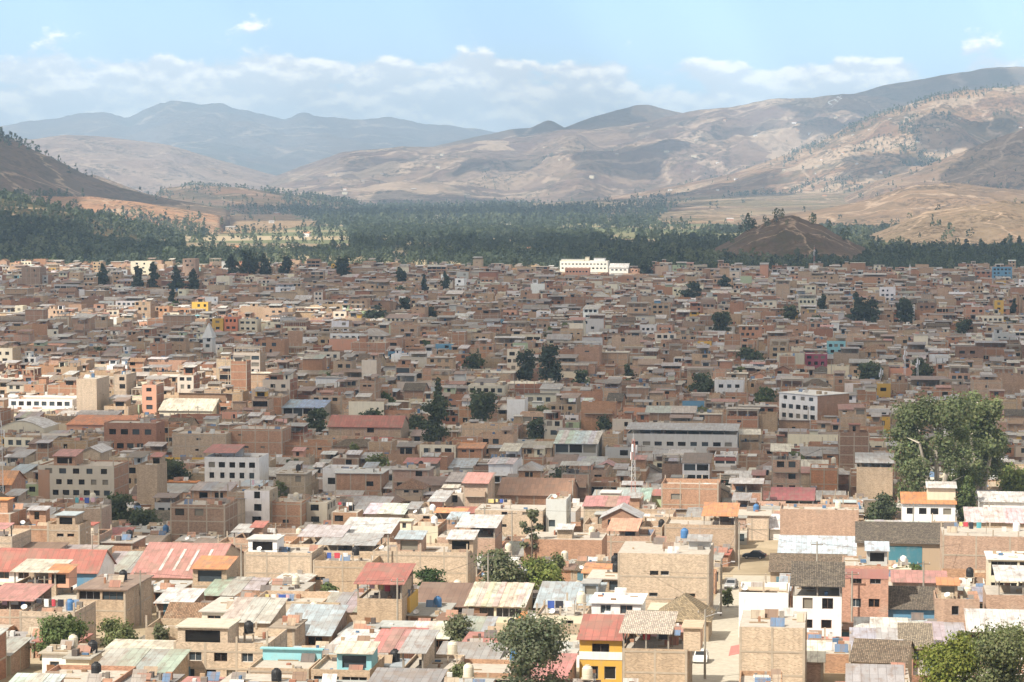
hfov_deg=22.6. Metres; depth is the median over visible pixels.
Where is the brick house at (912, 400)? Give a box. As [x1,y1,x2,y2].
[904,399,934,434]
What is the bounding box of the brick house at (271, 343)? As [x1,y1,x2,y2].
[260,336,288,357]
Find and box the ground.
[0,204,1010,681]
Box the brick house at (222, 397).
[179,393,231,401]
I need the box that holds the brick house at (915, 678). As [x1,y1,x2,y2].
[912,659,974,681]
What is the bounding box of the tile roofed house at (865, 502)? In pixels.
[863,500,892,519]
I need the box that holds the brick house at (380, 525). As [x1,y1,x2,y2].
[344,517,401,544]
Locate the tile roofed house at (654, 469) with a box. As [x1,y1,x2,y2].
[647,463,661,472]
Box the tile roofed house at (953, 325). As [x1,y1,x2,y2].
[951,321,960,329]
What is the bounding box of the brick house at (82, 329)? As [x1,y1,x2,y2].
[74,318,88,335]
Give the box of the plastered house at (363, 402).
[349,393,387,414]
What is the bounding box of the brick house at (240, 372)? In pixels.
[230,355,250,391]
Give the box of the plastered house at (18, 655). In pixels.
[6,637,32,674]
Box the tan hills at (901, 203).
[732,183,1023,231]
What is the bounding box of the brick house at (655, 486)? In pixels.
[649,485,660,488]
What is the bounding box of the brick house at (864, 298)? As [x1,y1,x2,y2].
[853,296,871,307]
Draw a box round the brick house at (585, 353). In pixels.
[573,341,601,364]
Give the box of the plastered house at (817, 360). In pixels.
[805,352,826,367]
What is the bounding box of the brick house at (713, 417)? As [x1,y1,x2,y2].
[694,412,721,422]
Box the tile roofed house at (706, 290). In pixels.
[689,289,709,294]
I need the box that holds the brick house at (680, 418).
[669,414,705,422]
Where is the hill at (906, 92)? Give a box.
[855,67,1023,102]
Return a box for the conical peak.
[434,105,681,146]
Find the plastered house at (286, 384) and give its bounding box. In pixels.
[263,372,297,398]
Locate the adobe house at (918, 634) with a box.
[897,622,933,659]
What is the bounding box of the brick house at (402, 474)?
[390,466,434,493]
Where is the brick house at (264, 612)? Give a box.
[221,597,287,627]
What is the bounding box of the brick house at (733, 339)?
[724,333,740,344]
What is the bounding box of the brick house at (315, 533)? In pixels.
[297,524,351,550]
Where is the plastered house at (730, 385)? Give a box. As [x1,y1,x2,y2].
[714,373,744,393]
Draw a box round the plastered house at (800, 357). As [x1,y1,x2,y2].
[777,351,804,364]
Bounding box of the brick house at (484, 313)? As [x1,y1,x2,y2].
[473,309,499,318]
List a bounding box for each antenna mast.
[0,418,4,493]
[630,432,636,491]
[903,348,906,376]
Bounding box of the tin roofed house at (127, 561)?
[112,551,143,573]
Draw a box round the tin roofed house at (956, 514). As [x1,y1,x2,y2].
[955,508,961,523]
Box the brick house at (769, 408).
[739,404,777,411]
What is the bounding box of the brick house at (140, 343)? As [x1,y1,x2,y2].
[119,336,149,351]
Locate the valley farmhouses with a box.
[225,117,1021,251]
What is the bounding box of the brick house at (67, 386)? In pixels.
[47,377,77,394]
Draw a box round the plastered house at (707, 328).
[705,323,734,332]
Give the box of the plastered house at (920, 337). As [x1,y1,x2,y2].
[912,333,928,344]
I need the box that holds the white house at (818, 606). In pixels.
[790,561,844,636]
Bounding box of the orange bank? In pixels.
[22,194,222,233]
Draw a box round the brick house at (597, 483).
[591,470,633,493]
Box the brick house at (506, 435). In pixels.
[478,426,516,455]
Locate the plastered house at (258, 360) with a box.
[233,345,265,371]
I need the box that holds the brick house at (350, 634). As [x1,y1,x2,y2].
[330,629,379,646]
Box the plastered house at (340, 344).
[329,338,356,350]
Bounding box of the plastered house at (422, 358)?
[400,351,427,366]
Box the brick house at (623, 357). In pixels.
[602,351,629,367]
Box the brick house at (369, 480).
[334,468,389,494]
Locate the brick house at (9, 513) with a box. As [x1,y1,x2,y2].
[0,497,26,528]
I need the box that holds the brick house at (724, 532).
[664,502,739,562]
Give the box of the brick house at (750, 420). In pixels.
[726,407,760,428]
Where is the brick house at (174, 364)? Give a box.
[148,357,188,370]
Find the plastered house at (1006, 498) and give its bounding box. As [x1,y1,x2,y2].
[977,491,1023,507]
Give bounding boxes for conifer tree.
[96,263,109,284]
[130,265,143,286]
[147,262,159,286]
[166,264,186,288]
[168,288,175,301]
[186,268,199,288]
[224,254,239,273]
[256,253,271,274]
[419,377,451,441]
[421,274,427,290]
[440,272,451,288]
[516,349,538,380]
[537,344,563,382]
[717,274,732,287]
[817,293,827,308]
[845,291,869,322]
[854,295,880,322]
[1010,298,1017,312]
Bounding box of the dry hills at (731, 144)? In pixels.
[266,94,910,204]
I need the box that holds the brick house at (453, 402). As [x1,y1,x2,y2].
[441,392,461,412]
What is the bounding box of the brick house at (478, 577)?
[476,560,520,581]
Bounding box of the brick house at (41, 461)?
[29,458,88,469]
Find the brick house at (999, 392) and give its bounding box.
[980,389,1008,401]
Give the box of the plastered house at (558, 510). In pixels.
[546,494,570,531]
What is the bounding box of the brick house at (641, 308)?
[627,302,648,316]
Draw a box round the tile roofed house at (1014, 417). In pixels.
[1002,409,1023,429]
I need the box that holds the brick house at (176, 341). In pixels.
[166,336,189,353]
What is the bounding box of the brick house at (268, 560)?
[244,534,323,581]
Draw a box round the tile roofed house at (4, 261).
[0,259,9,264]
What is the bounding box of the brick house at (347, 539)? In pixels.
[316,533,384,552]
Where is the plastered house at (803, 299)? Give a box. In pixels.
[798,294,816,311]
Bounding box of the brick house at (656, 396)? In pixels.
[644,391,677,405]
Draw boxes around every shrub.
[320,581,339,591]
[517,554,566,589]
[549,552,565,580]
[722,587,733,606]
[905,563,921,569]
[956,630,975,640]
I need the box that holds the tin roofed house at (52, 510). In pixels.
[50,507,61,514]
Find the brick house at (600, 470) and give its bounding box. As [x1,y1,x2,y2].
[569,458,609,479]
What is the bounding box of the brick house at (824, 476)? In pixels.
[810,464,838,490]
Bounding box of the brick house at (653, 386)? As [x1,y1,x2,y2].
[649,377,674,390]
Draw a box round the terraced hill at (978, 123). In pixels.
[586,85,1023,200]
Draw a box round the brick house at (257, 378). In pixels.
[251,372,271,387]
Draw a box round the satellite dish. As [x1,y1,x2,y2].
[900,555,906,561]
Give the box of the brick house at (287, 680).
[285,679,367,681]
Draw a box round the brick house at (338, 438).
[304,435,363,442]
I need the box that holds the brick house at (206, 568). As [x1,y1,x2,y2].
[190,555,239,587]
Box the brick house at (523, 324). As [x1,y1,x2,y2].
[507,320,529,333]
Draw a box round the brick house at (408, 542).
[373,529,479,583]
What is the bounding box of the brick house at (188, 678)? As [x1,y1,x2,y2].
[181,676,224,681]
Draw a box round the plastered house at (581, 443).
[553,430,602,455]
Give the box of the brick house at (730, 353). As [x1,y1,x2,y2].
[727,350,740,359]
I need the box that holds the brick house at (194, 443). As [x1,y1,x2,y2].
[172,429,231,456]
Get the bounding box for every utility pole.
[86,531,97,548]
[134,570,146,624]
[235,545,246,576]
[383,535,393,562]
[391,578,403,619]
[482,553,493,581]
[507,511,516,540]
[697,609,721,678]
[715,558,734,615]
[734,522,750,569]
[811,542,822,560]
[845,571,858,621]
[917,561,929,585]
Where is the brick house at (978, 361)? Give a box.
[949,358,982,364]
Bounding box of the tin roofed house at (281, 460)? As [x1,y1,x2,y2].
[271,457,290,466]
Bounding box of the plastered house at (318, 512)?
[303,490,335,523]
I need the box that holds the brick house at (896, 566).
[889,562,910,569]
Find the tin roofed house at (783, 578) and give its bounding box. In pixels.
[780,576,791,594]
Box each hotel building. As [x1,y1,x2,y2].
[560,257,609,271]
[565,268,589,274]
[609,263,629,273]
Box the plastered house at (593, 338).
[582,332,603,348]
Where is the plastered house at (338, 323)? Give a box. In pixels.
[332,320,351,331]
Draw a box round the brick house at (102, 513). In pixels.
[65,495,111,528]
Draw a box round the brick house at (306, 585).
[268,582,315,590]
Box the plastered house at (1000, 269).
[991,263,1011,278]
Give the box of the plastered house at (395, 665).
[384,658,409,667]
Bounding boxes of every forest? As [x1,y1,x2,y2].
[0,188,1023,245]
[0,200,1023,270]
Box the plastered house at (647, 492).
[617,487,652,501]
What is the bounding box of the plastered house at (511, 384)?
[496,381,537,389]
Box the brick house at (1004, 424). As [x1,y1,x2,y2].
[993,410,1007,429]
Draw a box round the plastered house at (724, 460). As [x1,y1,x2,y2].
[714,451,737,466]
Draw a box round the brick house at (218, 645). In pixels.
[174,617,286,676]
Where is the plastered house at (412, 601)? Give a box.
[407,589,417,620]
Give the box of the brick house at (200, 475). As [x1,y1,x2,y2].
[186,469,204,481]
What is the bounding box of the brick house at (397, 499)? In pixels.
[384,492,404,502]
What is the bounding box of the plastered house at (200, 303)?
[192,297,211,310]
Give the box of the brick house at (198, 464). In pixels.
[175,459,204,466]
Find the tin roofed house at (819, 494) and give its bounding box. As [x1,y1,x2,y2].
[816,490,845,501]
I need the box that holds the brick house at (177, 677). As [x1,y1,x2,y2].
[122,673,184,681]
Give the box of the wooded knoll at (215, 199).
[154,185,351,214]
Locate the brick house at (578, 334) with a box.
[560,329,583,343]
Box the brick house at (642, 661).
[619,610,704,681]
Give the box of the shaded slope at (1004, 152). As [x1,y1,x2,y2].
[843,129,1023,202]
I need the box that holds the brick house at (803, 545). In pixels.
[777,535,856,555]
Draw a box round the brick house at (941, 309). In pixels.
[936,302,954,318]
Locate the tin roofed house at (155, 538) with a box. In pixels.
[133,535,167,542]
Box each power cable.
[144,572,396,581]
[242,536,386,549]
[485,507,697,511]
[493,555,850,574]
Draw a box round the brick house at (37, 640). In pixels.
[31,633,93,657]
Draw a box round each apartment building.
[21,267,45,284]
[38,449,128,499]
[76,373,109,410]
[114,372,135,394]
[131,261,155,274]
[142,380,163,413]
[183,258,198,275]
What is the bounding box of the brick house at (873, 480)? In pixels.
[855,452,893,498]
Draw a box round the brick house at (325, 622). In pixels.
[286,604,348,644]
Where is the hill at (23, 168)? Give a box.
[0,135,229,230]
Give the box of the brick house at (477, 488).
[462,472,494,506]
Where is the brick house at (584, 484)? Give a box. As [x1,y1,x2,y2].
[560,461,592,501]
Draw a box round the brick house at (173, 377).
[147,374,180,382]
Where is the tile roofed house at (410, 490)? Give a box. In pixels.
[394,478,430,502]
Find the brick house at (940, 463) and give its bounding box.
[929,456,945,471]
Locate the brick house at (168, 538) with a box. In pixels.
[148,531,170,541]
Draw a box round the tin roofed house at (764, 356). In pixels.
[757,351,766,359]
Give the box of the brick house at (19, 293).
[4,288,33,297]
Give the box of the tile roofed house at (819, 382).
[803,379,830,386]
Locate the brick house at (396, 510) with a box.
[363,503,408,517]
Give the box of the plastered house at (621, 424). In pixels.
[612,411,635,430]
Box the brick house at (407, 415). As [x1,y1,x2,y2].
[395,413,427,426]
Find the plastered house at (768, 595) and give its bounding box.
[739,573,789,625]
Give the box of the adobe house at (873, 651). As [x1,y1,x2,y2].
[849,638,916,678]
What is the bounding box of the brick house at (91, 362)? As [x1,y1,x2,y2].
[61,358,94,369]
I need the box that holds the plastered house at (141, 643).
[102,639,175,656]
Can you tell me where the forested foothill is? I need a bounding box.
[0,199,165,243]
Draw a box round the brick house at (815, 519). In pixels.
[780,503,858,535]
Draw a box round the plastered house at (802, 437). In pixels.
[787,427,838,444]
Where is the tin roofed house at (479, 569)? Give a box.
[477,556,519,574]
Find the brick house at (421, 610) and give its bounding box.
[406,602,456,620]
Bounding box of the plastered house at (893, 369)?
[889,362,913,377]
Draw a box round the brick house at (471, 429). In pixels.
[461,420,513,435]
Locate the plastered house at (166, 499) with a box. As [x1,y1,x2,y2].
[152,490,183,509]
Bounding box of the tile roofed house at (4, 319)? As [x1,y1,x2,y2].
[0,316,24,322]
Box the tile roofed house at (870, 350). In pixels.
[862,345,887,356]
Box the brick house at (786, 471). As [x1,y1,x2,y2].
[770,443,800,486]
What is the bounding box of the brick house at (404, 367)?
[395,359,413,381]
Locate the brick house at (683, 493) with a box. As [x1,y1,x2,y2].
[661,473,720,508]
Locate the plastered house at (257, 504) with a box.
[244,486,277,523]
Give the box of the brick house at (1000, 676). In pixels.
[975,663,1023,681]
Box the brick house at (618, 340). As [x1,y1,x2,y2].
[612,330,642,349]
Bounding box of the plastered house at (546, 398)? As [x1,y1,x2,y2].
[525,393,563,404]
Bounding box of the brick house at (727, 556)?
[723,549,732,566]
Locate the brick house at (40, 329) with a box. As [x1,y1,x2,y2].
[32,319,52,335]
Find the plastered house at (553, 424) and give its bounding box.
[543,409,564,438]
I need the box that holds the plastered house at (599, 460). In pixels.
[577,456,607,464]
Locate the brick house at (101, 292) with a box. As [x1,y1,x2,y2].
[85,290,109,296]
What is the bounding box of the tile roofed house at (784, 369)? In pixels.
[773,364,793,375]
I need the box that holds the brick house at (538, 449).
[523,445,545,465]
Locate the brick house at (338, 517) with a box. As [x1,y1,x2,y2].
[331,509,362,524]
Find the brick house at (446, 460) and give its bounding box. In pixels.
[421,447,453,469]
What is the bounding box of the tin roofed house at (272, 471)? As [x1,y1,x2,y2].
[269,467,281,479]
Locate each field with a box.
[223,214,324,233]
[663,221,732,223]
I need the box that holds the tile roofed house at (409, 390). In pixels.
[402,382,428,399]
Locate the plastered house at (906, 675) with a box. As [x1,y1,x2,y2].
[904,668,909,681]
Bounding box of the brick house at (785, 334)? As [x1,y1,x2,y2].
[766,330,797,358]
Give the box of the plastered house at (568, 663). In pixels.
[525,653,577,681]
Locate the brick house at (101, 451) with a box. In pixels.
[83,443,113,459]
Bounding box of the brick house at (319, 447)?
[285,435,336,458]
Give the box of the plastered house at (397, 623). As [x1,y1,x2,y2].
[380,620,415,629]
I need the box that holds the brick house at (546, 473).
[540,467,559,477]
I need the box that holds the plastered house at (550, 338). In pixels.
[546,334,573,343]
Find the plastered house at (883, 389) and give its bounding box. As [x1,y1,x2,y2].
[877,382,890,397]
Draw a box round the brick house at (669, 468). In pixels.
[662,453,683,478]
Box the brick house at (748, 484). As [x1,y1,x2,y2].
[728,478,763,500]
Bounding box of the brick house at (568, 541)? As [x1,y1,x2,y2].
[524,523,606,561]
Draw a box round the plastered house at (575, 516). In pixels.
[571,506,580,521]
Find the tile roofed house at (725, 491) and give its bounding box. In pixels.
[721,483,731,501]
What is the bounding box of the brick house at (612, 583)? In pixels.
[587,569,617,592]
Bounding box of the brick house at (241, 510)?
[216,498,246,523]
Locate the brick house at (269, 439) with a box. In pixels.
[228,419,290,454]
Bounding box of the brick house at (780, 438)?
[760,435,786,449]
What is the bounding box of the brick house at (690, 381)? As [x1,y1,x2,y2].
[687,367,712,392]
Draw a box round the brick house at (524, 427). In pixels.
[523,421,566,431]
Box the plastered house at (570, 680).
[559,679,600,681]
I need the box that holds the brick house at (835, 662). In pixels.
[824,627,850,672]
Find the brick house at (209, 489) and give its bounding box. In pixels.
[190,481,238,497]
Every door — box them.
[47,665,54,670]
[163,601,169,615]
[473,608,479,612]
[577,572,582,580]
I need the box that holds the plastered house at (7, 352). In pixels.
[0,342,20,366]
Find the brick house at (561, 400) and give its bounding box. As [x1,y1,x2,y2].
[547,393,581,412]
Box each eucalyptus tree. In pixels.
[876,389,987,505]
[941,389,1011,493]
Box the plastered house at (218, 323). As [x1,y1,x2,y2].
[212,317,223,330]
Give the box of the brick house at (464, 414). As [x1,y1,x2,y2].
[458,398,472,424]
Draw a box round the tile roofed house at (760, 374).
[748,371,769,377]
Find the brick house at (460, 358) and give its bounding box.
[454,345,472,363]
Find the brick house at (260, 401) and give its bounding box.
[252,389,273,409]
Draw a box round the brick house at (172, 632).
[145,611,184,639]
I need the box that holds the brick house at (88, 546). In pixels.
[65,544,113,554]
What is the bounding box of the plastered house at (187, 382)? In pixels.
[177,365,199,392]
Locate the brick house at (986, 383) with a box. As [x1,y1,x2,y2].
[970,372,1001,396]
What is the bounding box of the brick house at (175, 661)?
[98,648,190,679]
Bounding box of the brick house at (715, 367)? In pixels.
[684,366,719,369]
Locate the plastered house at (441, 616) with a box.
[435,612,487,620]
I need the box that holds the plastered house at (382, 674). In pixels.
[368,667,447,681]
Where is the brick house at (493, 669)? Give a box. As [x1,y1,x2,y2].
[459,659,524,681]
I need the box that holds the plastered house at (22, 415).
[13,411,44,420]
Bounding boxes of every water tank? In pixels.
[66,599,73,610]
[68,634,77,646]
[88,640,97,652]
[89,492,95,505]
[91,661,100,673]
[119,569,126,579]
[126,529,132,537]
[163,525,168,532]
[243,620,254,641]
[271,668,281,681]
[292,574,299,584]
[296,464,300,470]
[351,546,359,560]
[390,648,399,661]
[430,504,435,511]
[431,515,437,523]
[434,596,441,606]
[447,640,457,662]
[462,663,474,681]
[505,543,511,555]
[561,550,568,560]
[576,591,586,610]
[581,665,593,681]
[589,526,594,534]
[611,555,617,563]
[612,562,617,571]
[658,519,664,526]
[680,528,688,544]
[753,504,758,510]
[831,457,835,466]
[835,500,840,507]
[963,585,971,596]
[965,567,974,583]
[1013,522,1019,530]
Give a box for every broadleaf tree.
[29,612,90,660]
[92,346,106,350]
[92,615,142,649]
[104,491,133,521]
[124,507,161,525]
[152,622,169,639]
[165,458,197,479]
[238,247,260,273]
[275,480,287,497]
[278,256,294,273]
[302,407,328,431]
[332,254,351,275]
[349,442,359,449]
[358,408,383,414]
[363,304,387,318]
[365,453,389,466]
[381,388,396,406]
[393,267,406,281]
[398,297,410,308]
[408,412,424,428]
[413,566,447,585]
[422,339,430,345]
[428,306,436,316]
[442,613,475,641]
[448,662,466,678]
[461,353,487,368]
[466,387,500,421]
[470,545,529,582]
[479,602,578,681]
[519,508,543,558]
[526,417,546,438]
[536,405,548,410]
[544,466,568,477]
[571,369,590,383]
[596,414,611,430]
[623,363,635,375]
[637,259,653,273]
[676,281,703,297]
[687,370,714,392]
[697,405,708,411]
[711,311,731,330]
[721,478,729,484]
[733,347,765,359]
[735,366,748,377]
[754,386,779,402]
[780,304,799,319]
[789,451,804,458]
[856,358,883,379]
[863,490,900,519]
[894,297,915,322]
[907,630,990,681]
[911,357,934,375]
[954,473,977,521]
[955,317,971,333]
[958,617,1023,681]
[996,461,1023,491]
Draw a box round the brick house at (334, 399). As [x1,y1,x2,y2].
[310,390,344,414]
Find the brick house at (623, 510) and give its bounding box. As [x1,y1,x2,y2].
[599,503,644,528]
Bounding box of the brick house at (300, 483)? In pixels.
[274,469,312,496]
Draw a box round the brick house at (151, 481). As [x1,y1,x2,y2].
[137,452,166,509]
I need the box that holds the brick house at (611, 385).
[602,379,622,400]
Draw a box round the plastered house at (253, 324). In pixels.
[238,318,260,331]
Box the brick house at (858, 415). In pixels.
[839,407,866,429]
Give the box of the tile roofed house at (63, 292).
[58,288,78,298]
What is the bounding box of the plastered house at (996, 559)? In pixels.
[984,551,1023,585]
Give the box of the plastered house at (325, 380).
[314,376,347,387]
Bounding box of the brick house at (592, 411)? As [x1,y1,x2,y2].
[581,397,616,430]
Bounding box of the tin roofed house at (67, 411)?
[56,410,78,415]
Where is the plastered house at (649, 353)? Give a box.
[630,348,658,362]
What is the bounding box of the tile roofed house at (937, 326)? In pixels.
[925,323,949,332]
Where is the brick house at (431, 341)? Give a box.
[418,336,451,346]
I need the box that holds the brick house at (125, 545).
[100,535,146,552]
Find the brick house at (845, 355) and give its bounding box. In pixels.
[833,347,859,364]
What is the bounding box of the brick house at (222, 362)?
[216,352,233,380]
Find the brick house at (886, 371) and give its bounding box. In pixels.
[877,364,889,381]
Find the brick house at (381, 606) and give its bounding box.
[353,562,415,621]
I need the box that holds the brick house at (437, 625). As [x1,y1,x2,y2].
[413,621,450,652]
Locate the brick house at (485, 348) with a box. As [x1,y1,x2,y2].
[478,338,495,368]
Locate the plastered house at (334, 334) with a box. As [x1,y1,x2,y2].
[330,326,367,340]
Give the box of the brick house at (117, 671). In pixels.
[48,664,135,681]
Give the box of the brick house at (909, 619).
[908,618,927,621]
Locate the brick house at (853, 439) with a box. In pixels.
[838,423,868,467]
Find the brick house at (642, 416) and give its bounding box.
[632,412,670,422]
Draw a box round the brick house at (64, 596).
[52,593,76,599]
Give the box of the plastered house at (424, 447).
[420,442,459,457]
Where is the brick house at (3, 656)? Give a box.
[0,628,8,679]
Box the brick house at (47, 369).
[25,362,58,373]
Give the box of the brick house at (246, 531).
[230,520,272,550]
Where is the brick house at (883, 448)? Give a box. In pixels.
[869,441,928,452]
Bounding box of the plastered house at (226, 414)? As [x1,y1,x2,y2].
[219,407,274,418]
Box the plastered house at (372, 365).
[362,353,380,377]
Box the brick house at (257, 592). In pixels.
[235,590,262,596]
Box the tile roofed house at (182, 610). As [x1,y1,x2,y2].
[163,602,209,618]
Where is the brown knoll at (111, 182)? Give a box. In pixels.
[88,175,150,194]
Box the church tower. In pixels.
[202,323,216,352]
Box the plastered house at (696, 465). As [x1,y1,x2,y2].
[681,453,712,478]
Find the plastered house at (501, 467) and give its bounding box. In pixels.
[487,457,517,482]
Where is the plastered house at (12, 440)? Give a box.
[4,431,41,453]
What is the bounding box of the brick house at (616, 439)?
[602,430,622,455]
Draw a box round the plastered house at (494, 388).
[468,383,507,393]
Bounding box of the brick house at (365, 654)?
[311,640,383,679]
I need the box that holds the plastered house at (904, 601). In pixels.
[888,586,934,618]
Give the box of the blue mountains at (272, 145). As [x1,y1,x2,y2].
[0,101,496,175]
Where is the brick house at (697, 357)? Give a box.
[692,344,710,363]
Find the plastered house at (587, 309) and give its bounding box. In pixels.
[583,305,601,317]
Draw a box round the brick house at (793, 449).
[775,445,807,455]
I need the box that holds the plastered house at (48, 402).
[8,395,76,408]
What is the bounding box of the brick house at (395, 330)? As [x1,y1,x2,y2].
[390,325,419,336]
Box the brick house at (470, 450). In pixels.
[456,442,486,459]
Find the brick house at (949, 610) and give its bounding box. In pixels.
[933,577,979,630]
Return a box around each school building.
[0,548,116,590]
[625,422,739,458]
[777,390,849,419]
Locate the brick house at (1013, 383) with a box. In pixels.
[990,368,1023,393]
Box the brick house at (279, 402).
[268,391,289,413]
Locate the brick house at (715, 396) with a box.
[709,393,720,398]
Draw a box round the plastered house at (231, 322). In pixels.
[224,316,241,330]
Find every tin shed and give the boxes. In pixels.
[153,587,205,615]
[204,577,270,600]
[374,628,414,658]
[391,627,428,629]
[418,582,473,611]
[452,616,497,639]
[464,581,534,622]
[533,578,607,612]
[964,608,1023,639]
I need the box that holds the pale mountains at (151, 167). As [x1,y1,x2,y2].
[14,135,275,194]
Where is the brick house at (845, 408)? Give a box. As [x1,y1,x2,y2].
[837,404,864,419]
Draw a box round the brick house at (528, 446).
[516,441,553,456]
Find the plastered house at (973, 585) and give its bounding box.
[958,578,984,586]
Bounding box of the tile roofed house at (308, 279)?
[303,278,319,281]
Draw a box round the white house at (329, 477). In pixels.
[323,465,358,492]
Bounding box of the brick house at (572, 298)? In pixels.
[564,293,590,305]
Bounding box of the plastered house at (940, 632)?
[908,621,964,647]
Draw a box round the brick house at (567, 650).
[500,648,578,661]
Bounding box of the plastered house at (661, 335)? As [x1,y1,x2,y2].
[655,328,677,341]
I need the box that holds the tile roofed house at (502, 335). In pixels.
[495,334,510,339]
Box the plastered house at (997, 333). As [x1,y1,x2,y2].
[992,327,1015,340]
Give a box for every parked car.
[693,649,708,662]
[724,578,738,588]
[742,550,766,558]
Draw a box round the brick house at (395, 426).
[327,415,409,437]
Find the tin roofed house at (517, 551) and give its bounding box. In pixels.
[504,541,523,561]
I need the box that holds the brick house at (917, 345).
[901,342,925,356]
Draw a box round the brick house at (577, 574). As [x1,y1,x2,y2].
[571,561,610,580]
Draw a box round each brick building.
[104,420,164,451]
[170,491,237,541]
[271,496,310,526]
[475,504,545,535]
[618,534,713,610]
[729,610,806,681]
[842,541,889,621]
[940,518,1023,570]
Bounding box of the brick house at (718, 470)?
[712,467,745,476]
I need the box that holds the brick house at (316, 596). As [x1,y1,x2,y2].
[258,590,330,601]
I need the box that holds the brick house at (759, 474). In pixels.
[751,469,771,491]
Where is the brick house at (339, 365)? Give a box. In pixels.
[333,353,356,375]
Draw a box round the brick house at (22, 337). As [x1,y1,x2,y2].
[13,329,34,345]
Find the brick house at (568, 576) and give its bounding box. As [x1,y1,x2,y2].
[560,563,577,580]
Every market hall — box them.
[0,416,58,432]
[65,415,141,429]
[130,542,243,583]
[158,398,221,415]
[281,399,330,418]
[497,477,578,504]
[769,487,815,503]
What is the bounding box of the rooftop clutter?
[0,279,1023,681]
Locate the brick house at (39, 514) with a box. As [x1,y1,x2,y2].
[12,505,64,541]
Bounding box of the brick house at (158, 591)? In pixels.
[154,580,192,604]
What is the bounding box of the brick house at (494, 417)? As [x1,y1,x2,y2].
[488,403,501,421]
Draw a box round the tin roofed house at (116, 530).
[112,527,135,534]
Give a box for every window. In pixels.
[0,572,8,578]
[18,572,28,578]
[50,661,58,665]
[53,490,58,494]
[56,479,61,483]
[59,468,65,473]
[67,479,72,483]
[73,468,78,473]
[73,490,78,494]
[79,479,84,484]
[79,591,99,599]
[84,490,89,494]
[94,490,99,495]
[101,469,106,473]
[103,592,122,599]
[109,429,115,433]
[117,443,123,447]
[121,429,127,433]
[127,443,133,447]
[129,468,135,472]
[133,429,138,434]
[145,429,150,434]
[175,509,183,514]
[189,652,201,660]
[190,669,194,675]
[195,509,203,515]
[199,492,207,497]
[208,615,220,617]
[209,462,214,466]
[214,652,226,660]
[215,492,222,497]
[219,462,224,466]
[229,462,234,467]
[239,462,244,467]
[242,653,252,661]
[249,462,254,467]
[249,473,253,478]
[252,516,260,521]
[253,401,267,406]
[254,492,259,497]
[254,504,260,510]
[284,408,291,413]
[293,408,301,415]
[295,476,300,481]
[303,408,311,413]
[308,636,321,644]
[311,505,318,510]
[311,516,318,521]
[314,676,338,679]
[328,478,334,483]
[335,515,342,520]
[342,677,366,679]
[346,460,351,464]
[366,481,372,485]
[367,428,373,432]
[397,368,408,372]
[414,436,419,440]
[416,471,421,475]
[436,640,442,646]
[452,495,457,501]
[469,607,493,615]
[493,439,498,443]
[495,476,499,481]
[496,608,521,617]
[524,449,531,453]
[525,472,532,476]
[549,520,554,526]
[556,444,567,451]
[570,444,581,452]
[583,445,595,452]
[591,666,597,678]
[592,487,602,493]
[592,643,608,651]
[601,605,610,612]
[604,666,615,678]
[609,581,617,590]
[620,450,627,454]
[620,605,632,613]
[655,441,661,445]
[661,571,668,574]
[671,494,681,498]
[678,442,685,445]
[684,464,694,469]
[687,475,694,478]
[697,464,707,470]
[697,475,707,478]
[713,442,720,445]
[725,442,731,446]
[777,461,783,466]
[786,501,797,503]
[788,461,795,466]
[788,474,795,478]
[800,501,811,503]
[803,598,812,608]
[807,619,812,627]
[821,620,831,628]
[822,598,832,608]
[842,632,848,636]
[850,578,861,583]
[850,598,860,606]
[869,599,879,606]
[870,579,880,583]
[907,508,912,513]
[919,508,926,513]
[931,508,937,513]
[943,508,950,514]
[952,606,958,614]
[991,561,1016,574]
[991,582,1016,585]
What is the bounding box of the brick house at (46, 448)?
[26,439,58,460]
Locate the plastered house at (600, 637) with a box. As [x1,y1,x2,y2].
[577,614,627,681]
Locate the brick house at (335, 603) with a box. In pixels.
[286,602,340,611]
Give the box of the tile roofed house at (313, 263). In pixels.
[306,259,321,270]
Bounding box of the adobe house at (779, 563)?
[768,553,847,581]
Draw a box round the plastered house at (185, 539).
[175,535,216,542]
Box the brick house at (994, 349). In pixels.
[974,341,1006,361]
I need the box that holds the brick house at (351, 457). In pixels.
[332,450,364,466]
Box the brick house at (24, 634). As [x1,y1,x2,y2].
[6,631,41,657]
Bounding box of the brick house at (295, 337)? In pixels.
[288,328,305,345]
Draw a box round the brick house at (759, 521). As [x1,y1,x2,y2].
[738,509,771,539]
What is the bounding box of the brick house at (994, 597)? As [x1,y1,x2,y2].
[983,565,1023,609]
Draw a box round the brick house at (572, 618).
[536,593,590,641]
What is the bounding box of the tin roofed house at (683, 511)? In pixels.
[676,509,686,514]
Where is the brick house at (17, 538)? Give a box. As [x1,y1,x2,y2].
[0,522,30,547]
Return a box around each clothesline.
[2,601,26,605]
[36,599,66,607]
[73,497,95,506]
[250,479,265,488]
[265,594,294,597]
[327,552,353,560]
[338,502,352,511]
[367,585,389,597]
[486,498,510,508]
[545,600,574,614]
[634,634,672,646]
[959,522,986,533]
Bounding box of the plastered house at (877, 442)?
[869,436,901,446]
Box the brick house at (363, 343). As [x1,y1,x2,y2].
[351,334,389,354]
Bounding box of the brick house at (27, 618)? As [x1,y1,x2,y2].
[19,596,95,640]
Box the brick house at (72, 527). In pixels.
[47,511,90,544]
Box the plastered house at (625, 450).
[605,444,637,462]
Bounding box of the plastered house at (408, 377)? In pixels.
[396,373,435,389]
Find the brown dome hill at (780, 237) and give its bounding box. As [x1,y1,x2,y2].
[713,215,866,262]
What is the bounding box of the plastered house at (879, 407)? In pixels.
[869,406,891,423]
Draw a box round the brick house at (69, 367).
[62,360,82,379]
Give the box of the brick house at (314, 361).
[302,354,326,369]
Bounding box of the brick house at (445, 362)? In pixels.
[426,356,456,370]

